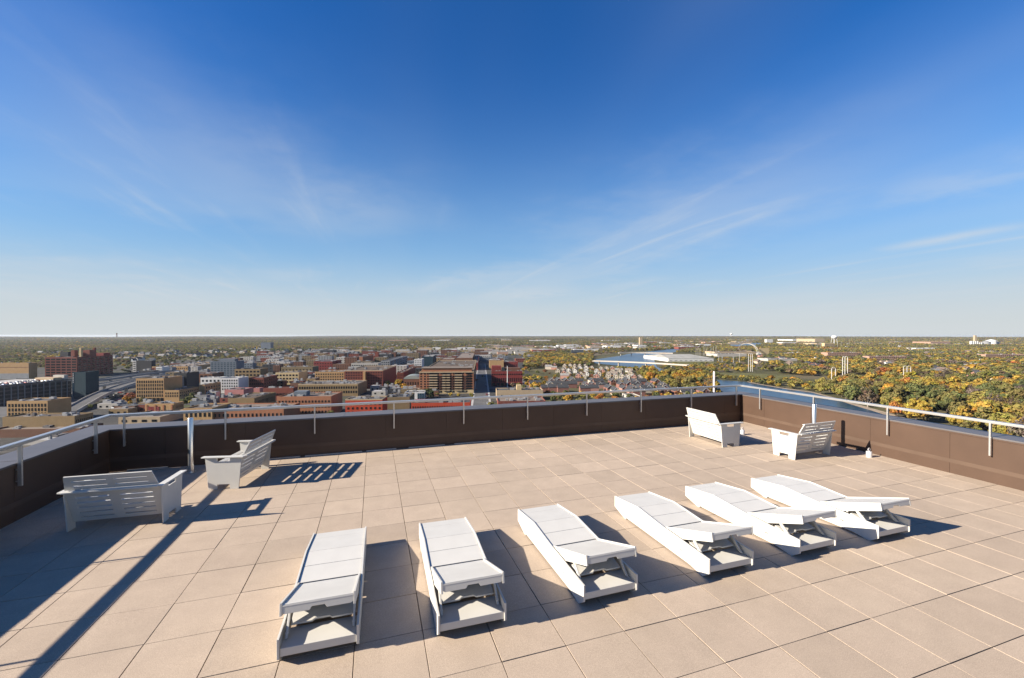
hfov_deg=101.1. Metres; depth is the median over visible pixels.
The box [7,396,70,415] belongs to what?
office building
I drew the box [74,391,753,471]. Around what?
parapet wall
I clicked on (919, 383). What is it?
tree
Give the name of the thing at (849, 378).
tree
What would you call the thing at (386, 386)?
city block
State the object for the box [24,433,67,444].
shed
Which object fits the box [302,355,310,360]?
city block
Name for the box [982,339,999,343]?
grain silo
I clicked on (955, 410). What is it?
tree
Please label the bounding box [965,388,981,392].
tree
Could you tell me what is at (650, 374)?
tree
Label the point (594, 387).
townhouse
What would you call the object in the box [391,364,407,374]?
city block
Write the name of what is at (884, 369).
tree
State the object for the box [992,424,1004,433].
tree
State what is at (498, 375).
brick building
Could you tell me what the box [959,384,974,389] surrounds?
tree
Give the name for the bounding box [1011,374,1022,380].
tree
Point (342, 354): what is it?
city block
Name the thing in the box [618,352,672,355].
road bridge
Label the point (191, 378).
service tower
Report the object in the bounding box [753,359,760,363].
house
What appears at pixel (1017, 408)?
tree
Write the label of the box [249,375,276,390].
apartment building
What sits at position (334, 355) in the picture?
city block
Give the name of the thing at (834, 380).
tree
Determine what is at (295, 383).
city block
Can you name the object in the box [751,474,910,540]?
sun lounger
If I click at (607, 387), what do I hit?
townhouse
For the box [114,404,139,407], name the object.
city block
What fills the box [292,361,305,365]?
city block
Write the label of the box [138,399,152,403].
city block
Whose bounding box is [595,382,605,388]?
townhouse
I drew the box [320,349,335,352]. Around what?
city block
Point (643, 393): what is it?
townhouse
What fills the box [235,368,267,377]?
brick building
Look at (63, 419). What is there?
brick warehouse
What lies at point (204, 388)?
brick building
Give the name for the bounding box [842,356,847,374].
transmission pole
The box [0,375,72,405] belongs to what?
parking garage
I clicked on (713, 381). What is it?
white pylon
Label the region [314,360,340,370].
brick building
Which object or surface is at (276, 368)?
brick building
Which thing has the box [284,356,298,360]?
city block
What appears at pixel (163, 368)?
office building
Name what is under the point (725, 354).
warehouse
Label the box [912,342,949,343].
warehouse
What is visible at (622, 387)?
townhouse
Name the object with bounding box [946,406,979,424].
tree
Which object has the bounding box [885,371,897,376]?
tree
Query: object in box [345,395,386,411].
brick building
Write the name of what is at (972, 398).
tree
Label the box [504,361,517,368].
brick building
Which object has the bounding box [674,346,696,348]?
warehouse
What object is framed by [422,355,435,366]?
office building
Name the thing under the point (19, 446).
guard railing
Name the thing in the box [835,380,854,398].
tree
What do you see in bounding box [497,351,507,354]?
warehouse
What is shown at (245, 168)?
sky
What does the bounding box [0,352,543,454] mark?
town ground
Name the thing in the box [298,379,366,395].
brick building
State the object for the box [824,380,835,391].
tree
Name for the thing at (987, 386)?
tree
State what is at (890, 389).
tree
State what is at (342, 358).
city block
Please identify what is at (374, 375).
apartment building
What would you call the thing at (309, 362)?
city block
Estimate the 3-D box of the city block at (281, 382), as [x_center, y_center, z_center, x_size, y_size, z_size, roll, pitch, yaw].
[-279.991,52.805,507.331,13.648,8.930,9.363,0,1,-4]
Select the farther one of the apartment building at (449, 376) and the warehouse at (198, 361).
the warehouse at (198, 361)
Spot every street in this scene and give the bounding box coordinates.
[367,387,529,389]
[473,364,487,404]
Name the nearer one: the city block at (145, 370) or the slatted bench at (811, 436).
the slatted bench at (811, 436)
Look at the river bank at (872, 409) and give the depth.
344.22 m
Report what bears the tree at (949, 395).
on the ground at (814, 377)
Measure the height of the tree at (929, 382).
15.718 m
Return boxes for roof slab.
[352,453,429,677]
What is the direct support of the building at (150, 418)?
on the ground at (814, 377)
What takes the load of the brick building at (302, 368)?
on the ground at (814, 377)
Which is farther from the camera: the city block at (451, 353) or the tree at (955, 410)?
the city block at (451, 353)
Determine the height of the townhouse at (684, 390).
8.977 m
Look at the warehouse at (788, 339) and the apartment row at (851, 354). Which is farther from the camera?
the warehouse at (788, 339)
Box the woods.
[0,336,1023,412]
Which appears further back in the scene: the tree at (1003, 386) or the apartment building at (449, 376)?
the apartment building at (449, 376)
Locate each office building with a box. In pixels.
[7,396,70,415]
[133,361,135,370]
[136,360,155,370]
[156,366,169,373]
[275,370,307,384]
[351,362,380,367]
[381,356,406,365]
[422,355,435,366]
[571,350,582,352]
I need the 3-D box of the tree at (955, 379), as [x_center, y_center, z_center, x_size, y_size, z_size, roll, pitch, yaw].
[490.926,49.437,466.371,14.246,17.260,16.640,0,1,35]
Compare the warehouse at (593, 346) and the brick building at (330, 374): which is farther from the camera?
the warehouse at (593, 346)
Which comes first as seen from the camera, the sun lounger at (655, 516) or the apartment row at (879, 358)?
the sun lounger at (655, 516)
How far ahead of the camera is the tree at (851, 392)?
381.54 m
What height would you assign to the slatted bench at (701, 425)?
0.841 m
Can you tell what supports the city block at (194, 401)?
on the ground at (814, 377)
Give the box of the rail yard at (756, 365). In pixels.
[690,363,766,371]
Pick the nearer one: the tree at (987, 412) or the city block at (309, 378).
the tree at (987, 412)
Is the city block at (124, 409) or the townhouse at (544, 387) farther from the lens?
the townhouse at (544, 387)
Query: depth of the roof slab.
4.52 m
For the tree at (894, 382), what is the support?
on the ground at (814, 377)
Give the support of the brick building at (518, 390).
on the ground at (814, 377)
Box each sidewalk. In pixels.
[471,370,477,405]
[485,366,490,401]
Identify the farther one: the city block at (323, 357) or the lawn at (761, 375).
the city block at (323, 357)
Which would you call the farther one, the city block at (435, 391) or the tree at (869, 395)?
the city block at (435, 391)
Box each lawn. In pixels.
[667,361,716,363]
[719,373,798,379]
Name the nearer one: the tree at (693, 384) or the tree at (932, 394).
the tree at (932, 394)
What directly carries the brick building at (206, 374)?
on the ground at (814, 377)
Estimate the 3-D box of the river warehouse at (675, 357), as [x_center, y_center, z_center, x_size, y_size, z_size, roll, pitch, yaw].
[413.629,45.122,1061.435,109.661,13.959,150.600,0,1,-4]
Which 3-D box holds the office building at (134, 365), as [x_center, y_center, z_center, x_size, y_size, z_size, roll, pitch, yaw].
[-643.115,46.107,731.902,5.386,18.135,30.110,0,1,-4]
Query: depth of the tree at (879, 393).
370.78 m
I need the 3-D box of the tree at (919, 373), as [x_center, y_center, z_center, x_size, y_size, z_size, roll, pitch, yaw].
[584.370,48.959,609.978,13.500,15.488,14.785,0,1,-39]
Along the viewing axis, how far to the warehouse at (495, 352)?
1398.24 m
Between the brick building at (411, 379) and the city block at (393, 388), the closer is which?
the city block at (393, 388)
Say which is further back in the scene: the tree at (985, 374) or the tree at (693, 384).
the tree at (985, 374)
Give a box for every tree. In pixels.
[395,379,401,385]
[426,389,433,397]
[563,395,572,400]
[645,371,654,380]
[660,375,672,384]
[664,377,672,385]
[673,380,679,386]
[681,378,691,386]
[685,382,697,390]
[697,376,707,383]
[703,377,712,390]
[707,381,720,391]
[814,383,829,393]
[815,377,826,383]
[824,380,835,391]
[827,371,837,377]
[827,378,839,391]
[831,384,839,394]
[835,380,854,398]
[837,376,848,381]
[843,373,856,377]
[843,385,861,399]
[844,383,865,400]
[845,376,857,381]
[849,379,865,384]
[857,385,880,406]
[862,372,877,378]
[865,378,883,384]
[865,386,880,402]
[866,364,876,372]
[872,366,882,374]
[873,380,891,386]
[873,389,885,403]
[876,367,892,375]
[880,395,888,404]
[881,386,904,400]
[882,383,894,388]
[882,393,902,404]
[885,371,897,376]
[885,379,904,384]
[888,396,906,414]
[889,401,905,415]
[895,385,905,393]
[900,377,915,384]
[902,397,930,419]
[903,370,916,376]
[904,383,928,401]
[910,378,924,381]
[911,367,921,375]
[912,381,926,384]
[916,401,932,420]
[919,396,937,410]
[922,379,933,384]
[925,390,942,401]
[926,405,935,419]
[927,384,937,389]
[933,400,946,415]
[934,368,952,376]
[934,385,949,391]
[935,379,949,383]
[935,390,961,412]
[939,397,954,413]
[945,404,983,425]
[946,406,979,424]
[947,376,961,383]
[948,401,971,424]
[949,382,967,389]
[949,389,965,398]
[951,391,965,403]
[954,373,971,381]
[958,420,981,429]
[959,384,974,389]
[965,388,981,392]
[966,390,986,403]
[967,400,999,428]
[968,372,981,376]
[968,376,984,381]
[969,406,983,424]
[971,377,991,385]
[972,406,993,430]
[975,382,1003,392]
[978,369,991,379]
[978,393,1001,401]
[979,400,1005,426]
[985,391,1005,396]
[988,379,1005,387]
[988,412,1016,430]
[989,399,1009,411]
[992,375,1003,379]
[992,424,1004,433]
[993,396,1021,404]
[995,382,1013,392]
[1002,378,1018,383]
[1002,408,1014,413]
[1002,415,1023,434]
[1006,402,1023,418]
[1006,415,1023,436]
[1008,387,1023,402]
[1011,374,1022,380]
[1012,379,1023,386]
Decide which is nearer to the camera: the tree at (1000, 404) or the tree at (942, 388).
the tree at (1000, 404)
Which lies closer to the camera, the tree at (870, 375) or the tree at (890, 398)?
the tree at (890, 398)
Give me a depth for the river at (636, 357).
487.29 m
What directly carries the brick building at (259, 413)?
on the ground at (814, 377)
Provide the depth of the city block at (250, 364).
701.20 m
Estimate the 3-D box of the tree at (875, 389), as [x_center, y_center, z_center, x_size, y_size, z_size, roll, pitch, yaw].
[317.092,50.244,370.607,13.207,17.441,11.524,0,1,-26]
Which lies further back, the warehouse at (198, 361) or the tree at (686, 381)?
the warehouse at (198, 361)
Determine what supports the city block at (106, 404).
on the ground at (814, 377)
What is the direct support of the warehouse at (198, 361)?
on the ground at (814, 377)
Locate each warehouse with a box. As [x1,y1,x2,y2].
[2,412,92,426]
[45,348,112,376]
[152,362,209,370]
[180,361,209,363]
[418,347,432,349]
[491,350,511,353]
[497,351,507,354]
[510,347,530,349]
[514,351,526,354]
[531,349,548,351]
[573,349,598,350]
[586,346,601,347]
[644,354,713,361]
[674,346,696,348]
[705,351,756,353]
[707,353,746,356]
[757,358,796,360]
[778,339,796,340]
[797,339,824,341]
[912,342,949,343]
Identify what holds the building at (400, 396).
on the ground at (814, 377)
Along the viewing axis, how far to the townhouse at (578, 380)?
526.32 m
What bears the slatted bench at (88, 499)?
on the terrace floor
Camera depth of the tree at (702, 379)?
487.66 m
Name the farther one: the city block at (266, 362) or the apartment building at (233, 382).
the city block at (266, 362)
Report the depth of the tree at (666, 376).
513.72 m
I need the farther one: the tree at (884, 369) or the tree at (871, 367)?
the tree at (871, 367)
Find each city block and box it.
[97,400,126,408]
[109,406,137,413]
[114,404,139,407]
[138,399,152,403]
[138,401,150,411]
[139,368,158,374]
[165,370,184,375]
[188,366,201,370]
[190,397,212,406]
[194,392,211,398]
[201,395,219,402]
[206,389,219,397]
[220,394,233,402]
[240,356,255,359]
[244,361,256,367]
[257,355,271,360]
[261,356,279,361]
[261,360,280,365]
[262,363,283,371]
[266,358,283,360]
[277,379,286,386]
[279,362,292,365]
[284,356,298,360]
[290,380,303,386]
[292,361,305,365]
[299,353,310,360]
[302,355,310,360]
[304,351,320,354]
[306,360,318,365]
[306,376,319,380]
[318,355,333,359]
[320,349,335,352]
[326,353,338,359]
[334,353,346,356]
[336,356,345,362]
[345,356,358,362]
[349,352,361,356]
[354,360,374,362]
[365,350,376,353]
[370,383,381,390]
[372,388,387,395]
[374,356,388,361]
[379,353,393,358]
[379,384,389,393]
[390,386,401,392]
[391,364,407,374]
[401,386,416,392]
[406,352,419,357]
[415,368,421,373]
[416,349,427,356]
[432,389,438,395]
[441,349,451,354]
[447,351,455,356]
[475,351,488,354]
[480,356,495,361]
[515,357,525,361]
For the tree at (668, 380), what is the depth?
501.43 m
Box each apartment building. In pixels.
[200,376,227,384]
[221,376,248,392]
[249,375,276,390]
[345,366,395,388]
[414,358,423,366]
[419,360,475,393]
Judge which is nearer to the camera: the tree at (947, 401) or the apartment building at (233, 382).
the tree at (947, 401)
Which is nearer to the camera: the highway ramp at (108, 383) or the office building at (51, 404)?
the office building at (51, 404)
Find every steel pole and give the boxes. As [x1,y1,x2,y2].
[185,418,196,473]
[812,404,816,422]
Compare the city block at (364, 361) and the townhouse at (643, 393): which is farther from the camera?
the city block at (364, 361)
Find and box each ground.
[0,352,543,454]
[37,336,989,430]
[383,344,624,355]
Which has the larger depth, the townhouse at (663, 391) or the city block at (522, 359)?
the city block at (522, 359)
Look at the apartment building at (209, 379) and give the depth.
525.98 m
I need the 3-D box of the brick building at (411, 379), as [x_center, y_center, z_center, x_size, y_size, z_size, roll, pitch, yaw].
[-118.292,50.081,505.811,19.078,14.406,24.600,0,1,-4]
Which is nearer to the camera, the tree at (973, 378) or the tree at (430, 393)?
the tree at (430, 393)
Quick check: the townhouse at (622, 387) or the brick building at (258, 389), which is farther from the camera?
the townhouse at (622, 387)
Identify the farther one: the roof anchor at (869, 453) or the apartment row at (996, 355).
the apartment row at (996, 355)
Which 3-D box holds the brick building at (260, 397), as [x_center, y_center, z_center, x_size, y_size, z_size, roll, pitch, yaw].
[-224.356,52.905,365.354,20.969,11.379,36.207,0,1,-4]
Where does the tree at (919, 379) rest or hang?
on the ground at (814, 377)
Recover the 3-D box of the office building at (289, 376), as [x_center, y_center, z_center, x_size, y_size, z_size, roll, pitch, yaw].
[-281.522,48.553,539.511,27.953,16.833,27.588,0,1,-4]
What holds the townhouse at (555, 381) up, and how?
on the ground at (814, 377)
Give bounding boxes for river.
[594,346,879,413]
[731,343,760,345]
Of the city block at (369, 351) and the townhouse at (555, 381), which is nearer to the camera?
the townhouse at (555, 381)
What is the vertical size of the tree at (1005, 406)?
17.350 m
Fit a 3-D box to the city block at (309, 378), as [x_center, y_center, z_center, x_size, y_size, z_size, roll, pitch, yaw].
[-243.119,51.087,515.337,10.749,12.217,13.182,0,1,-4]
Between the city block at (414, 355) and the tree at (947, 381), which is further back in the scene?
the city block at (414, 355)
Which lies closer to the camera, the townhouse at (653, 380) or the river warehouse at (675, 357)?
the townhouse at (653, 380)
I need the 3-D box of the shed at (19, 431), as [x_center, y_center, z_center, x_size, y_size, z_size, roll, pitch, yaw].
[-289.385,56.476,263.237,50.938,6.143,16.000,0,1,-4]
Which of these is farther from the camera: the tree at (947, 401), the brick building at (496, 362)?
the brick building at (496, 362)
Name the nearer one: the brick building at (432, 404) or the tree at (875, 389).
the brick building at (432, 404)
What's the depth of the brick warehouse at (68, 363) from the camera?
635.75 m
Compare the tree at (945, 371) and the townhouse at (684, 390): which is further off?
the tree at (945, 371)
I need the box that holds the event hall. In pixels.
[0,362,36,378]
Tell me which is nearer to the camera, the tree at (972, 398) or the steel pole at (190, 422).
the steel pole at (190, 422)
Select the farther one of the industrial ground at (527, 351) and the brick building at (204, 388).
the industrial ground at (527, 351)
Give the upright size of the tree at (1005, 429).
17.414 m
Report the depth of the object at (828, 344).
2099.06 m
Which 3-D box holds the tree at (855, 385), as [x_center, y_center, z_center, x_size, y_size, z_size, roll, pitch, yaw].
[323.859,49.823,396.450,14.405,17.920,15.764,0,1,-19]
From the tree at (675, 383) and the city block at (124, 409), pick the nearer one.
the city block at (124, 409)
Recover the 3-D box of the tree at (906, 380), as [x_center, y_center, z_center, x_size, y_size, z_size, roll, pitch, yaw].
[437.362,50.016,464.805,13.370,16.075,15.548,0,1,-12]
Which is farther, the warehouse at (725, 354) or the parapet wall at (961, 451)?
the warehouse at (725, 354)
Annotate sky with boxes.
[0,0,1023,336]
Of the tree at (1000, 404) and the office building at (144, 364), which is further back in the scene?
the office building at (144, 364)
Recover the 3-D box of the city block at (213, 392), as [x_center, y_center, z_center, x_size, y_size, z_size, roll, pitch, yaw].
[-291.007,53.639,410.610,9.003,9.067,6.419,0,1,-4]
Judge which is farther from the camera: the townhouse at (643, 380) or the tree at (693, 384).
the townhouse at (643, 380)
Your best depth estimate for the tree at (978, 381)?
431.50 m
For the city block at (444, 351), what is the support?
on the ground at (814, 377)
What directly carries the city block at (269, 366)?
on the ground at (814, 377)
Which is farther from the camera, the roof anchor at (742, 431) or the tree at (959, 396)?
the tree at (959, 396)
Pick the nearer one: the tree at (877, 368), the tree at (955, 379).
the tree at (955, 379)
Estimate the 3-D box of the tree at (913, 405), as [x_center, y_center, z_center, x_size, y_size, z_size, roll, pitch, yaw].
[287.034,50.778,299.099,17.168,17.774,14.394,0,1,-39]
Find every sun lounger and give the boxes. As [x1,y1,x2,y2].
[277,526,366,659]
[419,517,505,634]
[518,504,637,602]
[615,491,753,575]
[685,482,836,555]
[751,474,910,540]
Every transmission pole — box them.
[748,353,752,371]
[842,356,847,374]
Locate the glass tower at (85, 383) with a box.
[73,371,98,399]
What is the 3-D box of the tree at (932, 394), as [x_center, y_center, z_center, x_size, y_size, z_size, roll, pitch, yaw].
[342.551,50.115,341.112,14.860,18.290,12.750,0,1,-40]
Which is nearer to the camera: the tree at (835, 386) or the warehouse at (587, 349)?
the tree at (835, 386)
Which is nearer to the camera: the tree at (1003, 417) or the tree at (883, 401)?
the tree at (1003, 417)
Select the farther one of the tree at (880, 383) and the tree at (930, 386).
the tree at (880, 383)
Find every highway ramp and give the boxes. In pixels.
[71,376,151,411]
[99,370,180,380]
[99,374,169,388]
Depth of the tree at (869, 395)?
359.81 m
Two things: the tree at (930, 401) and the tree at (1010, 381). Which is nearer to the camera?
the tree at (930, 401)
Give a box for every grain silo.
[969,335,982,344]
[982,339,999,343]
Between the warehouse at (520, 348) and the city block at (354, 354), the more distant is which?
the warehouse at (520, 348)
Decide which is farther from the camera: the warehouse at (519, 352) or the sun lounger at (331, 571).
the warehouse at (519, 352)
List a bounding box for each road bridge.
[592,360,688,366]
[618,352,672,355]
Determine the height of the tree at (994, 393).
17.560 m
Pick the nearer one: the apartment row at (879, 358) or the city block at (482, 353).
the apartment row at (879, 358)
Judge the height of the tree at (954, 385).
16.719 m
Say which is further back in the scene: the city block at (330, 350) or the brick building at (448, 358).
the city block at (330, 350)
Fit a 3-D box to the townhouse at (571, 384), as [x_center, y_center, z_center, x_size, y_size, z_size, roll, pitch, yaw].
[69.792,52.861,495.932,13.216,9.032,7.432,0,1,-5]
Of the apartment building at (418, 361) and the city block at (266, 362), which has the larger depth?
the city block at (266, 362)
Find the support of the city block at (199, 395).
on the ground at (814, 377)
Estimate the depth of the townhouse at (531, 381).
497.93 m
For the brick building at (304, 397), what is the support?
on the ground at (814, 377)
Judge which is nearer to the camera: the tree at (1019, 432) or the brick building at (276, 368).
the tree at (1019, 432)
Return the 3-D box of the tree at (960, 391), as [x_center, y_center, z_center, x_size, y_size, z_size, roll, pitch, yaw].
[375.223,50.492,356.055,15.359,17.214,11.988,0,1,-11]
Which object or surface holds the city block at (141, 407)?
on the ground at (814, 377)
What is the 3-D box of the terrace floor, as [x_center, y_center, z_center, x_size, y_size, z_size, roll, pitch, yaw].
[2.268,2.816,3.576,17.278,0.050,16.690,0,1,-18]
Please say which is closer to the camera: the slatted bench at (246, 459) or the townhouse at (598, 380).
the slatted bench at (246, 459)
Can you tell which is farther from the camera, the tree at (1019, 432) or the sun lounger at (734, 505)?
the tree at (1019, 432)
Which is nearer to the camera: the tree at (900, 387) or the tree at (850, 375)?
the tree at (900, 387)
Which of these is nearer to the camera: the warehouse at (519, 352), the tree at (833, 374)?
the tree at (833, 374)
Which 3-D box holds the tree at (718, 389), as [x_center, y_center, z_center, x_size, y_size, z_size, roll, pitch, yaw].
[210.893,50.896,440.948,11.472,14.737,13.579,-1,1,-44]
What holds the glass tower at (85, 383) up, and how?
on the ground at (814, 377)
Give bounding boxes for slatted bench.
[57,470,186,531]
[201,430,275,489]
[685,407,743,447]
[768,421,836,459]
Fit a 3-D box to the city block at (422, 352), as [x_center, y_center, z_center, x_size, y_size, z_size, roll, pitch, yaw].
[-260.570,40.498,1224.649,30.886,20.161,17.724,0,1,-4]
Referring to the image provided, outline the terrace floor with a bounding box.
[0,421,1023,677]
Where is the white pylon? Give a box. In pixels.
[713,371,714,392]
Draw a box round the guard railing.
[0,385,1023,485]
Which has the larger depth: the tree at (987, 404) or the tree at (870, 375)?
the tree at (870, 375)
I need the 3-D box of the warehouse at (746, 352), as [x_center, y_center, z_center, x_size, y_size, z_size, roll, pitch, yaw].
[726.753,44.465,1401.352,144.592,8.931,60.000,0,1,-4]
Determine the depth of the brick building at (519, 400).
370.42 m
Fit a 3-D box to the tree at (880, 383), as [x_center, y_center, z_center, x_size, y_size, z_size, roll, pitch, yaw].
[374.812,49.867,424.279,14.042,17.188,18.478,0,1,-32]
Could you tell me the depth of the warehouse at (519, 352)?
1338.12 m
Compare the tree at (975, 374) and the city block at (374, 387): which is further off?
the tree at (975, 374)
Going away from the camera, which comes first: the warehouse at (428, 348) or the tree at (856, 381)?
the tree at (856, 381)
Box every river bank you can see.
[749,382,854,404]
[855,404,903,417]
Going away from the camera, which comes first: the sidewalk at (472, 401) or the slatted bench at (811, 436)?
the slatted bench at (811, 436)
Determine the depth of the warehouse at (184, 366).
750.06 m
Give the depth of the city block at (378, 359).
897.64 m
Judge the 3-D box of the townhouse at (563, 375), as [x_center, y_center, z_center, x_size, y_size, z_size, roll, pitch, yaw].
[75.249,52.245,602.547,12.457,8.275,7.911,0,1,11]
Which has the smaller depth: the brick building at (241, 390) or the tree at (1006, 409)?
the tree at (1006, 409)
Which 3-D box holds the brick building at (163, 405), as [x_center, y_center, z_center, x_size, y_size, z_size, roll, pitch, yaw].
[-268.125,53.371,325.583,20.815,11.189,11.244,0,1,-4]
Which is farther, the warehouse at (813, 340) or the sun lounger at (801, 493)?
the warehouse at (813, 340)
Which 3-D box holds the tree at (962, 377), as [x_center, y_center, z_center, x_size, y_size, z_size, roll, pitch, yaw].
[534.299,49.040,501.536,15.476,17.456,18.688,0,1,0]
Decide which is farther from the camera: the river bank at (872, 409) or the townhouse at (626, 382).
the townhouse at (626, 382)
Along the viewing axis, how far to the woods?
1651.59 m
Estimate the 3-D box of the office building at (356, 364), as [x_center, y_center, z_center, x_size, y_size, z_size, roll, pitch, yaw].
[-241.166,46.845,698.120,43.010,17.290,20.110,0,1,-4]
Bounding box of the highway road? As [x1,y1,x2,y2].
[0,360,256,416]
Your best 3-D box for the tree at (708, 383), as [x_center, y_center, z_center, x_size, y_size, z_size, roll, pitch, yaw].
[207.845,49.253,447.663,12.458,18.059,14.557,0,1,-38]
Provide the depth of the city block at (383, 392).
406.89 m
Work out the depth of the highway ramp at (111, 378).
586.35 m
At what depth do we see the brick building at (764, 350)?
1367.42 m
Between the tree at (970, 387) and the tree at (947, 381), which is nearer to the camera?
the tree at (970, 387)
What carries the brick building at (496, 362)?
on the ground at (814, 377)
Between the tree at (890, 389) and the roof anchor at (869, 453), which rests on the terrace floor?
the roof anchor at (869, 453)
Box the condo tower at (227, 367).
[210,359,243,376]
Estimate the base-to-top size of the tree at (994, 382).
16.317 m
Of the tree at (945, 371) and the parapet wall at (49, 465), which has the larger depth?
the tree at (945, 371)
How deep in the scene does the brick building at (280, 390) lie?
398.48 m
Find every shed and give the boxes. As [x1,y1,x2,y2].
[0,423,102,437]
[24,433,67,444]
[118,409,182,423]
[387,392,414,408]
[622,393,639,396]
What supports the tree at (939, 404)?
on the ground at (814, 377)
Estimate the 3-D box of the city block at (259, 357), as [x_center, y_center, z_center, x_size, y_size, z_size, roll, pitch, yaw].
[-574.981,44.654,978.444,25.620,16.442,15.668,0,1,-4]
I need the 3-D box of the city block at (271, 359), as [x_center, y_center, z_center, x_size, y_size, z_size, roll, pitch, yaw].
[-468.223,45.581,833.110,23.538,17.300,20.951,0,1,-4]
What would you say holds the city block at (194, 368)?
on the ground at (814, 377)
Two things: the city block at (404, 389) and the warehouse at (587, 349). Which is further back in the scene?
the warehouse at (587, 349)
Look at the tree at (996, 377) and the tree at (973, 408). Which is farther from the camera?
the tree at (996, 377)
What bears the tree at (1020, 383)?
on the ground at (814, 377)
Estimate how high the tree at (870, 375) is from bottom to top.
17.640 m
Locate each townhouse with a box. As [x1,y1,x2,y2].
[529,379,540,387]
[540,384,547,391]
[548,383,556,391]
[550,380,560,383]
[556,383,568,391]
[560,373,568,378]
[566,380,577,387]
[573,378,583,384]
[579,384,590,391]
[586,383,598,390]
[593,378,603,382]
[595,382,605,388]
[603,383,611,390]
[608,377,615,384]
[610,386,619,394]
[616,381,623,387]
[619,384,626,389]
[623,379,630,386]
[630,381,641,385]
[631,387,645,395]
[635,378,646,384]
[640,384,653,392]
[650,378,660,384]
[657,385,668,395]
[680,389,694,393]
[695,388,709,392]
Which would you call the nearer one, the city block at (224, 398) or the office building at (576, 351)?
the city block at (224, 398)
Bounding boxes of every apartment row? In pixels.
[821,352,861,356]
[862,356,906,360]
[975,354,1023,357]
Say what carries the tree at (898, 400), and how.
on the ground at (814, 377)
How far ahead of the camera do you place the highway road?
424.17 m
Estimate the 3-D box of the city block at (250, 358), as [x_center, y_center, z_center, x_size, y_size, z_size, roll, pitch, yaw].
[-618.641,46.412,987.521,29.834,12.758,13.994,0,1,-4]
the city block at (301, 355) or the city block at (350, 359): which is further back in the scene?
the city block at (301, 355)
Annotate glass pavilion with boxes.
[406,390,426,398]
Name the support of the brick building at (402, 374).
on the ground at (814, 377)
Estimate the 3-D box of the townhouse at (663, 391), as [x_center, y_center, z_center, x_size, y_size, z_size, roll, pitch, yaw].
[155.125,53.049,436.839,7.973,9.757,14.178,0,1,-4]
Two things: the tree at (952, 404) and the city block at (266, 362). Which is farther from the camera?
the city block at (266, 362)
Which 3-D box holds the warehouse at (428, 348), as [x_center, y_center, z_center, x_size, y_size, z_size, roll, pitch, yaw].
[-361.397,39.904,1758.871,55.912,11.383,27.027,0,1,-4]
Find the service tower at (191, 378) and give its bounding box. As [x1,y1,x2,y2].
[174,371,198,386]
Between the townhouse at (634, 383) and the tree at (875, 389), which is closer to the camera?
the tree at (875, 389)
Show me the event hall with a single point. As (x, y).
(17, 370)
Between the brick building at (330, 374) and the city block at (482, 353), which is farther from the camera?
the city block at (482, 353)
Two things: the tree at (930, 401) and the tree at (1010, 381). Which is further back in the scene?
the tree at (1010, 381)
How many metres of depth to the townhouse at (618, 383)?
493.15 m
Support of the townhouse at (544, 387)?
on the ground at (814, 377)
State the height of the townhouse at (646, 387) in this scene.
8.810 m
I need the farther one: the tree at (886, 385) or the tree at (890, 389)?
the tree at (886, 385)
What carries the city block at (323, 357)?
on the ground at (814, 377)
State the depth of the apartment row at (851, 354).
1189.77 m
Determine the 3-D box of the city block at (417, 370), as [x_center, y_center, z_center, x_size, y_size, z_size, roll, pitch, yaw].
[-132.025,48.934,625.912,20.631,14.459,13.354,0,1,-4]
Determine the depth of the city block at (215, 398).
374.94 m
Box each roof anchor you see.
[740,427,744,434]
[866,448,871,457]
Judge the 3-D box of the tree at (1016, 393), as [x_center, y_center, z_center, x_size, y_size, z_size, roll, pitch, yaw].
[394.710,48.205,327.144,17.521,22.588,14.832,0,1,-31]
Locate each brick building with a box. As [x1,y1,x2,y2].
[136,376,181,401]
[145,400,183,410]
[164,386,198,400]
[183,403,231,420]
[199,372,223,382]
[199,382,220,393]
[214,403,299,418]
[224,387,252,394]
[228,392,275,403]
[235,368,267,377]
[254,387,262,391]
[263,386,297,400]
[273,365,282,373]
[277,390,341,414]
[281,365,318,371]
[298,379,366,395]
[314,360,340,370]
[315,370,344,379]
[333,363,350,369]
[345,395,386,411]
[356,355,372,360]
[397,367,414,379]
[404,374,418,387]
[411,399,470,408]
[441,357,455,359]
[455,353,474,359]
[474,356,478,369]
[489,360,503,369]
[491,365,521,385]
[496,384,542,400]
[497,396,545,403]
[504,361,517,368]
[759,348,768,353]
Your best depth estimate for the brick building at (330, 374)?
526.47 m
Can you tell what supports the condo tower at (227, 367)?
on the ground at (814, 377)
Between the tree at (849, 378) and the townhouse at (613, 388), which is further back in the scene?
the tree at (849, 378)
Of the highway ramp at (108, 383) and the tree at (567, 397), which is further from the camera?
the highway ramp at (108, 383)
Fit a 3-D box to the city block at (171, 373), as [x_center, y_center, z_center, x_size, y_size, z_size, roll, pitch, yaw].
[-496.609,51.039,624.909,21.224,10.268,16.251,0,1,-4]
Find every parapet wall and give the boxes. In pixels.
[0,430,109,528]
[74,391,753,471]
[741,394,1023,490]
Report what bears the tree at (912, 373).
on the ground at (814, 377)
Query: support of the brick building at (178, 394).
on the ground at (814, 377)
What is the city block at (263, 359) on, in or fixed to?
on the ground at (814, 377)
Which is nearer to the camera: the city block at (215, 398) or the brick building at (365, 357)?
the city block at (215, 398)
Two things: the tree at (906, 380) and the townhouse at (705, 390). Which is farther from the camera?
the tree at (906, 380)
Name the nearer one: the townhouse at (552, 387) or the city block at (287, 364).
the townhouse at (552, 387)

